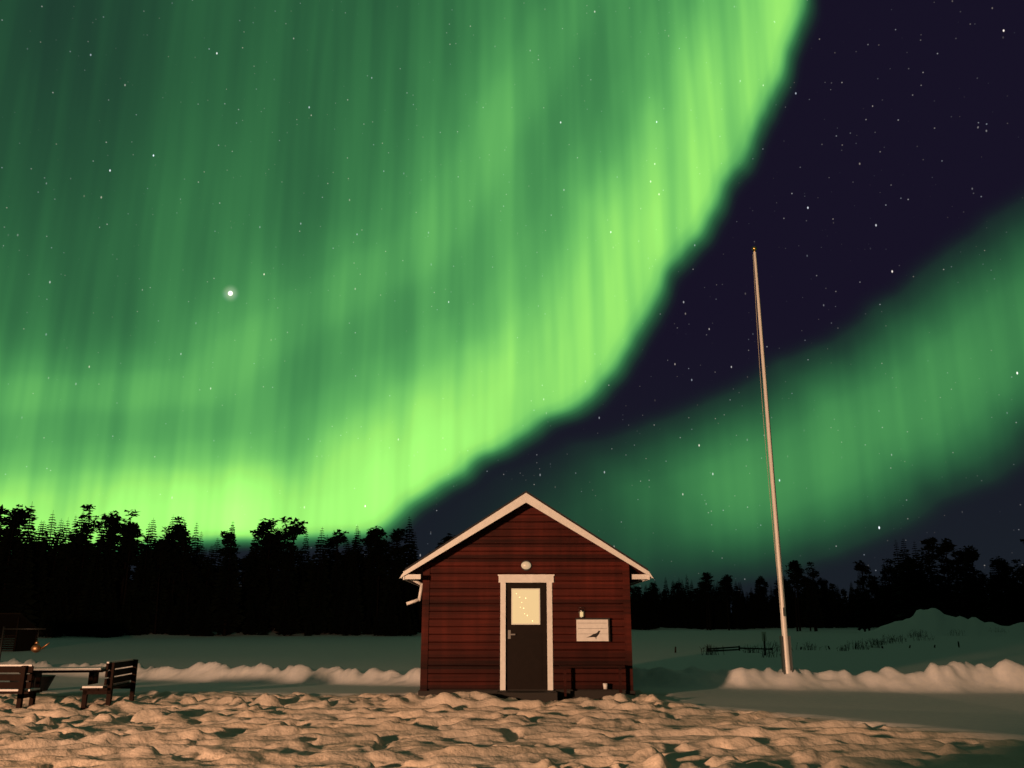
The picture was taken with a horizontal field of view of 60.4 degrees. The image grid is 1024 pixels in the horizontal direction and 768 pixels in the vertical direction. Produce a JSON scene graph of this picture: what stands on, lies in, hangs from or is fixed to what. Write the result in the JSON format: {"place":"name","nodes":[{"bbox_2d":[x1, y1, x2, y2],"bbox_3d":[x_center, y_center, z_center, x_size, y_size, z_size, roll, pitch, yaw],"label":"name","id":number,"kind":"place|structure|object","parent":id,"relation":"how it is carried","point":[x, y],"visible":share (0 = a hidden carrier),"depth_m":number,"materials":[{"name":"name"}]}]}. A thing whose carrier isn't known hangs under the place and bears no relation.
{"place":"outdoors","nodes":[
{"label":"outdoors","id":0,"kind":"place"},
{"bbox_2d":[0,608,1023,767],"bbox_3d":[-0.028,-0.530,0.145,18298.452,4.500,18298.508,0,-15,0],"label":"snow ground","id":1,"kind":"structure","parent":0,"point":[272,699],"depth_m":14.59,"materials":[{"name":"white snow"}]},
{"bbox_2d":[0,504,9,553],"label":"conifer tree","id":2,"kind":"object","parent":1,"relation":"on","point":[4,512],"visible":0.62,"depth_m":112.67,"materials":[{"name":"black plant"}]},
{"bbox_2d":[0,506,29,634],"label":"conifer tree","id":3,"kind":"object","parent":1,"relation":"on","point":[11,544],"visible":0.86,"depth_m":108.36,"materials":[{"name":"green plant"}]},
{"bbox_2d":[2,504,36,543],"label":"conifer tree","id":4,"kind":"object","parent":1,"relation":"on","point":[22,513],"visible":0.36,"depth_m":133.52,"materials":[{"name":"black plant"}]},
{"bbox_2d":[0,613,42,651],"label":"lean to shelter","id":5,"kind":"object","parent":1,"relation":"on","point":[22,640],"visible":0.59,"depth_m":58.79,"materials":[{"name":"brown wood"}]},
{"bbox_2d":[10,501,37,572],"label":"conifer tree","id":6,"kind":"object","parent":1,"relation":"on","point":[24,527],"visible":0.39,"depth_m":119.43,"materials":[{"name":"black plant"}]},
{"bbox_2d":[22,520,50,612],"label":"conifer tree","id":7,"kind":"object","parent":1,"relation":"on","point":[36,551],"visible":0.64,"depth_m":116.07,"materials":[{"name":"black plant"}]},
{"bbox_2d":[38,514,57,592],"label":"conifer tree","id":8,"kind":"object","parent":1,"relation":"on","point":[49,546],"visible":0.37,"depth_m":124.39,"materials":[{"name":"black plant"}]},
{"bbox_2d":[42,519,63,617],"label":"conifer tree","id":9,"kind":"object","parent":1,"relation":"on","point":[51,554],"visible":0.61,"depth_m":120.70,"materials":[{"name":"black plant"}]},
{"bbox_2d":[49,521,65,559],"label":"conifer tree","id":10,"kind":"object","parent":1,"relation":"on","point":[63,541],"visible":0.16,"depth_m":127.70,"materials":[{"name":"black plant"}]},
{"bbox_2d":[0,627,137,709],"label":"picnic benches","id":11,"kind":"object","parent":1,"relation":"on","point":[22,684],"visible":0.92,"depth_m":15.25,"materials":[{"name":"brown wood"}]},
{"bbox_2d":[52,513,88,606],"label":"conifer tree","id":12,"kind":"object","parent":1,"relation":"on","point":[72,542],"visible":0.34,"depth_m":121.44,"materials":[{"name":"black plant"}]},
{"bbox_2d":[54,511,97,621],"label":"conifer tree","id":13,"kind":"object","parent":1,"relation":"on","point":[81,574],"visible":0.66,"depth_m":118.93,"materials":[{"name":"black plant"}]},
{"bbox_2d":[67,504,101,566],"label":"conifer tree","id":14,"kind":"object","parent":1,"relation":"on","point":[96,525],"visible":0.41,"depth_m":123.79,"materials":[{"name":"black plant"}]},
{"bbox_2d":[94,513,106,566],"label":"conifer tree","id":15,"kind":"object","parent":1,"relation":"on","point":[101,531],"visible":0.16,"depth_m":131.57,"materials":[{"name":"black plant"}]},
{"bbox_2d":[88,510,124,562],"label":"conifer tree","id":16,"kind":"object","parent":1,"relation":"on","point":[107,522],"visible":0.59,"depth_m":126.69,"materials":[{"name":"black plant"}]},
{"bbox_2d":[96,520,117,612],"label":"conifer tree","id":17,"kind":"object","parent":1,"relation":"on","point":[113,562],"visible":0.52,"depth_m":121.53,"materials":[{"name":"black plant"}]},
{"bbox_2d":[109,523,132,611],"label":"conifer tree","id":18,"kind":"object","parent":1,"relation":"on","point":[118,584],"visible":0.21,"depth_m":129.53,"materials":[{"name":"black plant"}]},
{"bbox_2d":[108,522,144,609],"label":"conifer tree","id":19,"kind":"object","parent":1,"relation":"on","point":[130,546],"visible":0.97,"depth_m":122.55,"materials":[{"name":"black plant"}]},
{"bbox_2d":[107,509,147,612],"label":"conifer tree","id":20,"kind":"object","parent":1,"relation":"on","point":[120,567],"visible":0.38,"depth_m":126.63,"materials":[{"name":"black plant"}]},
{"bbox_2d":[125,523,159,632],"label":"conifer tree","id":21,"kind":"object","parent":1,"relation":"on","point":[142,605],"visible":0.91,"depth_m":122.04,"materials":[{"name":"green plant"}]},
{"bbox_2d":[131,519,158,574],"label":"conifer tree","id":22,"kind":"object","parent":1,"relation":"on","point":[152,531],"visible":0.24,"depth_m":139.39,"materials":[{"name":"black plant"}]},
{"bbox_2d":[143,539,168,632],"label":"conifer tree","id":23,"kind":"object","parent":1,"relation":"on","point":[163,595],"visible":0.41,"depth_m":124.34,"materials":[{"name":"black plant"}]},
{"bbox_2d":[157,517,179,598],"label":"conifer tree","id":24,"kind":"object","parent":1,"relation":"on","point":[168,536],"visible":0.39,"depth_m":135.02,"materials":[{"name":"black plant"}]},
{"bbox_2d":[168,516,187,560],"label":"conifer tree","id":25,"kind":"object","parent":1,"relation":"on","point":[177,521],"visible":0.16,"depth_m":139.39,"materials":[{"name":"black plant"}]},
{"bbox_2d":[164,520,194,612],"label":"conifer tree","id":26,"kind":"object","parent":1,"relation":"on","point":[177,596],"visible":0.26,"depth_m":130.25,"materials":[{"name":"black plant"}]},
{"bbox_2d":[165,530,199,601],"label":"conifer tree","id":27,"kind":"object","parent":1,"relation":"on","point":[183,542],"visible":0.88,"depth_m":126.67,"materials":[{"name":"black plant"}]},
{"bbox_2d":[185,523,200,592],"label":"conifer tree","id":28,"kind":"object","parent":1,"relation":"on","point":[196,551],"visible":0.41,"depth_m":135.03,"materials":[{"name":"black plant"}]},
{"bbox_2d":[192,531,204,574],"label":"conifer tree","id":29,"kind":"object","parent":1,"relation":"on","point":[200,543],"visible":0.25,"depth_m":140.60,"materials":[{"name":"black plant"}]},
{"bbox_2d":[206,540,222,602],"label":"conifer tree","id":30,"kind":"object","parent":1,"relation":"on","point":[216,570],"visible":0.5,"depth_m":136.75,"materials":[{"name":"black plant"}]},
{"bbox_2d":[210,525,245,635],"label":"conifer tree","id":31,"kind":"object","parent":1,"relation":"on","point":[226,609],"visible":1,"depth_m":123.55,"materials":[{"name":"green plant"}]},
{"bbox_2d":[216,530,246,585],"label":"conifer tree","id":32,"kind":"object","parent":1,"relation":"on","point":[223,540],"visible":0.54,"depth_m":130.45,"materials":[{"name":"black plant"}]},
{"bbox_2d":[234,555,259,632],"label":"conifer tree","id":33,"kind":"object","parent":1,"relation":"on","point":[244,566],"visible":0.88,"depth_m":130.42,"materials":[{"name":"black plant"}]},
{"bbox_2d":[237,532,271,624],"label":"conifer tree","id":34,"kind":"object","parent":1,"relation":"on","point":[253,593],"visible":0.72,"depth_m":133.83,"materials":[{"name":"black plant"}]},
{"bbox_2d":[245,518,275,557],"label":"conifer tree","id":35,"kind":"object","parent":1,"relation":"on","point":[263,529],"visible":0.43,"depth_m":152.38,"materials":[{"name":"black plant"}]},
{"bbox_2d":[252,518,283,578],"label":"conifer tree","id":36,"kind":"object","parent":1,"relation":"on","point":[269,536],"visible":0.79,"depth_m":138.32,"materials":[{"name":"black plant"}]},
{"bbox_2d":[264,519,278,604],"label":"conifer tree","id":37,"kind":"object","parent":1,"relation":"on","point":[270,583],"visible":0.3,"depth_m":139.07,"materials":[{"name":"black plant"}]},
{"bbox_2d":[258,531,289,570],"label":"conifer tree","id":38,"kind":"object","parent":1,"relation":"on","point":[277,552],"visible":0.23,"depth_m":142.03,"materials":[{"name":"black plant"}]},
{"bbox_2d":[274,516,299,578],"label":"conifer tree","id":39,"kind":"object","parent":1,"relation":"on","point":[284,521],"visible":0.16,"depth_m":147.11,"materials":[{"name":"black plant"}]},
{"bbox_2d":[265,517,312,571],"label":"conifer tree","id":40,"kind":"object","parent":1,"relation":"on","point":[295,531],"visible":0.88,"depth_m":136.66,"materials":[{"name":"black plant"}]},
{"bbox_2d":[297,532,310,591],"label":"conifer tree","id":41,"kind":"object","parent":1,"relation":"on","point":[307,555],"visible":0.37,"depth_m":147.42,"materials":[{"name":"black plant"}]},
{"bbox_2d":[295,528,335,632],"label":"conifer tree","id":42,"kind":"object","parent":1,"relation":"on","point":[305,609],"visible":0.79,"depth_m":134.68,"materials":[{"name":"black plant"}]},
{"bbox_2d":[308,551,330,632],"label":"conifer tree","id":43,"kind":"object","parent":1,"relation":"on","point":[323,603],"visible":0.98,"depth_m":132.70,"materials":[{"name":"black plant"}]},
{"bbox_2d":[322,534,332,585],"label":"conifer tree","id":44,"kind":"object","parent":1,"relation":"on","point":[330,565],"visible":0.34,"depth_m":147.56,"materials":[{"name":"black plant"}]},
{"bbox_2d":[325,529,348,572],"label":"conifer tree","id":45,"kind":"object","parent":1,"relation":"on","point":[336,540],"visible":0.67,"depth_m":150.40,"materials":[{"name":"black plant"}]},
{"bbox_2d":[336,537,352,605],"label":"conifer tree","id":46,"kind":"object","parent":1,"relation":"on","point":[345,569],"visible":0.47,"depth_m":143.88,"materials":[{"name":"black plant"}]},
{"bbox_2d":[352,529,366,601],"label":"conifer tree","id":47,"kind":"object","parent":1,"relation":"on","point":[355,546],"visible":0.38,"depth_m":149.49,"materials":[{"name":"black plant"}]},
{"bbox_2d":[360,528,380,579],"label":"conifer tree","id":48,"kind":"object","parent":1,"relation":"on","point":[365,541],"visible":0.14,"depth_m":154.15,"materials":[{"name":"black plant"}]},
{"bbox_2d":[359,537,384,622],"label":"conifer tree","id":49,"kind":"object","parent":1,"relation":"on","point":[372,583],"visible":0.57,"depth_m":143.28,"materials":[{"name":"black plant"}]},
{"bbox_2d":[361,525,389,568],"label":"conifer tree","id":50,"kind":"object","parent":1,"relation":"on","point":[375,532],"visible":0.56,"depth_m":150.01,"materials":[{"name":"black plant"}]},
{"bbox_2d":[377,528,410,580],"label":"conifer tree","id":51,"kind":"object","parent":1,"relation":"on","point":[396,537],"visible":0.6,"depth_m":146.59,"materials":[{"name":"black plant"}]},
{"bbox_2d":[385,556,406,607],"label":"conifer tree","id":52,"kind":"object","parent":1,"relation":"on","point":[398,566],"visible":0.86,"depth_m":140.86,"materials":[{"name":"black plant"}]},
{"bbox_2d":[401,517,418,618],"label":"conifer tree","id":53,"kind":"object","parent":1,"relation":"on","point":[409,554],"visible":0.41,"depth_m":156.44,"materials":[{"name":"black plant"}]},
{"bbox_2d":[405,535,421,624],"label":"conifer tree","id":54,"kind":"object","parent":1,"relation":"on","point":[416,606],"visible":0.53,"depth_m":150.25,"materials":[{"name":"black plant"}]},
{"bbox_2d":[408,582,421,632],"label":"conifer tree","id":55,"kind":"object","parent":1,"relation":"on","point":[411,586],"visible":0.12,"depth_m":148.77,"materials":[{"name":"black plant"}]},
{"bbox_2d":[437,533,455,545],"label":"conifer tree","id":56,"kind":"object","parent":1,"relation":"on","point":[446,538],"visible":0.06,"depth_m":183.27,"materials":[{"name":"black plant"}]},
{"bbox_2d":[399,491,653,702],"bbox_3d":[0.270,4.779,19.028,4.748,4.136,5.930,0,-15,0],"label":"cabin","id":57,"kind":"object","parent":1,"relation":"on","point":[525,595],"visible":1,"depth_m":16.62,"materials":[{"name":"red wood"}]},
{"bbox_2d":[633,586,643,606],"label":"conifer tree","id":58,"kind":"object","parent":1,"relation":"on","point":[636,589],"visible":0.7,"depth_m":304.24,"materials":[{"name":"black plant"}]},
{"bbox_2d":[640,591,653,628],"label":"conifer tree","id":59,"kind":"object","parent":1,"relation":"on","point":[645,599],"visible":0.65,"depth_m":300.75,"materials":[{"name":"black plant"}]},
{"bbox_2d":[647,586,658,626],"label":"conifer tree","id":60,"kind":"object","parent":1,"relation":"on","point":[653,615],"visible":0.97,"depth_m":299.64,"materials":[{"name":"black plant"}]},
{"bbox_2d":[649,582,662,610],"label":"conifer tree","id":61,"kind":"object","parent":1,"relation":"on","point":[653,585],"visible":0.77,"depth_m":308.71,"materials":[{"name":"black plant"}]},
{"bbox_2d":[658,591,674,626],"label":"conifer tree","id":62,"kind":"object","parent":1,"relation":"on","point":[666,608],"visible":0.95,"depth_m":309.11,"materials":[{"name":"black plant"}]},
{"bbox_2d":[694,575,712,629],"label":"conifer tree","id":63,"kind":"object","parent":1,"relation":"on","point":[705,598],"visible":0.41,"depth_m":290.84,"materials":[{"name":"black plant"}]},
{"bbox_2d":[699,572,718,629],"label":"conifer tree","id":64,"kind":"object","parent":1,"relation":"on","point":[707,576],"visible":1,"depth_m":280.85,"materials":[{"name":"black plant"}]},
{"bbox_2d":[717,575,733,629],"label":"conifer tree","id":65,"kind":"object","parent":1,"relation":"on","point":[724,581],"visible":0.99,"depth_m":281.59,"materials":[{"name":"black plant"}]},
{"bbox_2d":[718,574,737,611],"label":"conifer tree","id":66,"kind":"object","parent":1,"relation":"on","point":[722,587],"visible":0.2,"depth_m":293.02,"materials":[{"name":"black plant"}]},
{"bbox_2d":[731,587,744,624],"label":"conifer tree","id":67,"kind":"object","parent":1,"relation":"on","point":[738,604],"visible":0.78,"depth_m":318.56,"materials":[{"name":"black plant"}]},
{"bbox_2d":[755,589,762,612],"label":"conifer tree","id":68,"kind":"object","parent":1,"relation":"on","point":[757,602],"visible":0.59,"depth_m":324.65,"materials":[{"name":"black plant"}]},
{"bbox_2d":[758,586,768,603],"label":"conifer tree","id":69,"kind":"object","parent":1,"relation":"on","point":[762,591],"visible":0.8,"depth_m":322.13,"materials":[{"name":"black plant"}]},
{"bbox_2d":[759,577,770,606],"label":"conifer tree","id":70,"kind":"object","parent":1,"relation":"on","point":[763,583],"visible":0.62,"depth_m":329.57,"materials":[{"name":"black plant"}]},
{"bbox_2d":[752,246,792,673],"bbox_3d":[6.392,1.667,21.815,0.256,11.006,0.183,0,-15,0],"label":"flagpole","id":71,"kind":"object","parent":1,"relation":"on","point":[786,654],"visible":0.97,"depth_m":21.41,"materials":[{"name":"metal"}]},
{"bbox_2d":[784,560,802,630],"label":"conifer tree","id":72,"kind":"object","parent":1,"relation":"on","point":[793,566],"visible":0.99,"depth_m":243.34,"materials":[{"name":"black plant"}]},
{"bbox_2d":[784,564,804,630],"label":"conifer tree","id":73,"kind":"object","parent":1,"relation":"on","point":[801,570],"visible":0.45,"depth_m":250.45,"materials":[{"name":"black plant"}]},
{"bbox_2d":[799,575,816,630],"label":"conifer tree","id":74,"kind":"object","parent":1,"relation":"on","point":[806,582],"visible":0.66,"depth_m":245.46,"materials":[{"name":"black plant"}]},
{"bbox_2d":[800,562,821,630],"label":"conifer tree","id":75,"kind":"object","parent":1,"relation":"on","point":[813,573],"visible":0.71,"depth_m":246.28,"materials":[{"name":"black plant"}]},
{"bbox_2d":[802,576,825,630],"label":"conifer tree","id":76,"kind":"object","parent":1,"relation":"on","point":[813,617],"visible":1,"depth_m":239.45,"materials":[{"name":"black plant"}]},
{"bbox_2d":[675,641,959,652],"bbox_3d":[21.402,17.844,59.645,25.816,0.573,0.575,8,-17,-26],"label":"shore fence","id":77,"kind":"object","parent":1,"relation":"on","point":[739,647],"visible":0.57,"depth_m":56.43,"materials":[{"name":"black wood"}]},
{"bbox_2d":[819,582,830,615],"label":"conifer tree","id":78,"kind":"object","parent":1,"relation":"on","point":[824,594],"visible":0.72,"depth_m":323.07,"materials":[{"name":"black plant"}]},
{"bbox_2d":[827,582,840,625],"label":"conifer tree","id":79,"kind":"object","parent":1,"relation":"on","point":[832,596],"visible":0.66,"depth_m":322.87,"materials":[{"name":"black plant"}]},
{"bbox_2d":[828,583,841,601],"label":"conifer tree","id":80,"kind":"object","parent":1,"relation":"on","point":[836,589],"visible":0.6,"depth_m":329.86,"materials":[{"name":"black plant"}]},
{"bbox_2d":[701,627,1008,657],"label":"shore scrub","id":81,"kind":"object","parent":1,"relation":"on","point":[804,648],"visible":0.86,"depth_m":59.28,"materials":[{"name":"grey"}]},
{"bbox_2d":[850,560,873,630],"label":"conifer tree","id":82,"kind":"object","parent":1,"relation":"on","point":[862,567],"visible":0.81,"depth_m":209.22,"materials":[{"name":"black plant"}]},
{"bbox_2d":[853,570,873,631],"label":"conifer tree","id":83,"kind":"object","parent":1,"relation":"on","point":[862,618],"visible":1,"depth_m":193.74,"materials":[{"name":"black plant"}]},
{"bbox_2d":[865,575,880,627],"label":"conifer tree","id":84,"kind":"object","parent":1,"relation":"on","point":[875,588],"visible":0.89,"depth_m":204.55,"materials":[{"name":"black plant"}]},
{"bbox_2d":[877,563,893,625],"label":"conifer tree","id":85,"kind":"object","parent":1,"relation":"on","point":[885,614],"visible":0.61,"depth_m":193.16,"materials":[{"name":"black plant"}]},
{"bbox_2d":[878,558,896,621],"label":"conifer tree","id":86,"kind":"object","parent":1,"relation":"on","point":[888,570],"visible":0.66,"depth_m":193.12,"materials":[{"name":"black plant"}]},
{"bbox_2d":[889,543,908,620],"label":"conifer tree","id":87,"kind":"object","parent":1,"relation":"on","point":[895,609],"visible":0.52,"depth_m":184.78,"materials":[{"name":"black plant"}]},
{"bbox_2d":[894,541,929,620],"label":"conifer tree","id":88,"kind":"object","parent":1,"relation":"on","point":[912,593],"visible":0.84,"depth_m":176.88,"materials":[{"name":"black plant"}]},
{"bbox_2d":[911,542,927,594],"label":"conifer tree","id":89,"kind":"object","parent":1,"relation":"on","point":[916,561],"visible":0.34,"depth_m":182.68,"materials":[{"name":"black plant"}]},
{"bbox_2d":[913,537,946,587],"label":"conifer tree","id":90,"kind":"object","parent":1,"relation":"on","point":[928,542],"visible":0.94,"depth_m":179.71,"materials":[{"name":"black plant"}]},
{"bbox_2d":[918,554,946,613],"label":"conifer tree","id":91,"kind":"object","parent":1,"relation":"on","point":[928,598],"visible":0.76,"depth_m":176.75,"materials":[{"name":"black plant"}]},
{"bbox_2d":[929,554,953,615],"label":"conifer tree","id":92,"kind":"object","parent":1,"relation":"on","point":[946,609],"visible":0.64,"depth_m":176.84,"materials":[{"name":"black plant"}]},
{"bbox_2d":[934,538,960,616],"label":"conifer tree","id":93,"kind":"object","parent":1,"relation":"on","point":[946,547],"visible":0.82,"depth_m":185.97,"materials":[{"name":"black plant"}]},
{"bbox_2d":[937,557,961,613],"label":"conifer tree","id":94,"kind":"object","parent":1,"relation":"on","point":[945,570],"visible":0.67,"depth_m":184.68,"materials":[{"name":"black plant"}]},
{"bbox_2d":[948,548,980,589],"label":"conifer tree","id":95,"kind":"object","parent":1,"relation":"on","point":[958,561],"visible":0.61,"depth_m":180.98,"materials":[{"name":"black plant"}]},
{"bbox_2d":[958,545,985,607],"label":"conifer tree","id":96,"kind":"object","parent":1,"relation":"on","point":[973,553],"visible":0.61,"depth_m":178.79,"materials":[{"name":"black plant"}]},
{"bbox_2d":[956,547,992,621],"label":"conifer tree","id":97,"kind":"object","parent":1,"relation":"on","point":[973,598],"visible":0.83,"depth_m":173.46,"materials":[{"name":"black plant"}]},
{"bbox_2d":[985,556,1010,590],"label":"conifer tree","id":98,"kind":"object","parent":1,"relation":"on","point":[993,561],"visible":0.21,"depth_m":193.93,"materials":[{"name":"black plant"}]},
{"bbox_2d":[987,560,1013,625],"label":"conifer tree","id":99,"kind":"object","parent":1,"relation":"on","point":[1002,616],"visible":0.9,"depth_m":184.50,"materials":[{"name":"black plant"}]},
{"bbox_2d":[992,558,1018,625],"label":"conifer tree","id":100,"kind":"object","parent":1,"relation":"on","point":[1003,567],"visible":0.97,"depth_m":185.48,"materials":[{"name":"black plant"}]},
{"bbox_2d":[1004,563,1023,624],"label":"conifer tree","id":101,"kind":"object","parent":1,"relation":"on","point":[1018,617],"visible":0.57,"depth_m":185.45,"materials":[{"name":"black plant"}]},
{"bbox_2d":[1007,559,1023,612],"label":"conifer tree","id":102,"kind":"object","parent":1,"relation":"on","point":[1015,573],"visible":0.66,"depth_m":187.14,"materials":[{"name":"black plant"}]},
{"bbox_2d":[0,0,1023,615],"label":"sky","id":103,"kind":"structure","parent":0,"point":[350,266],"materials":[{"name":"green"}]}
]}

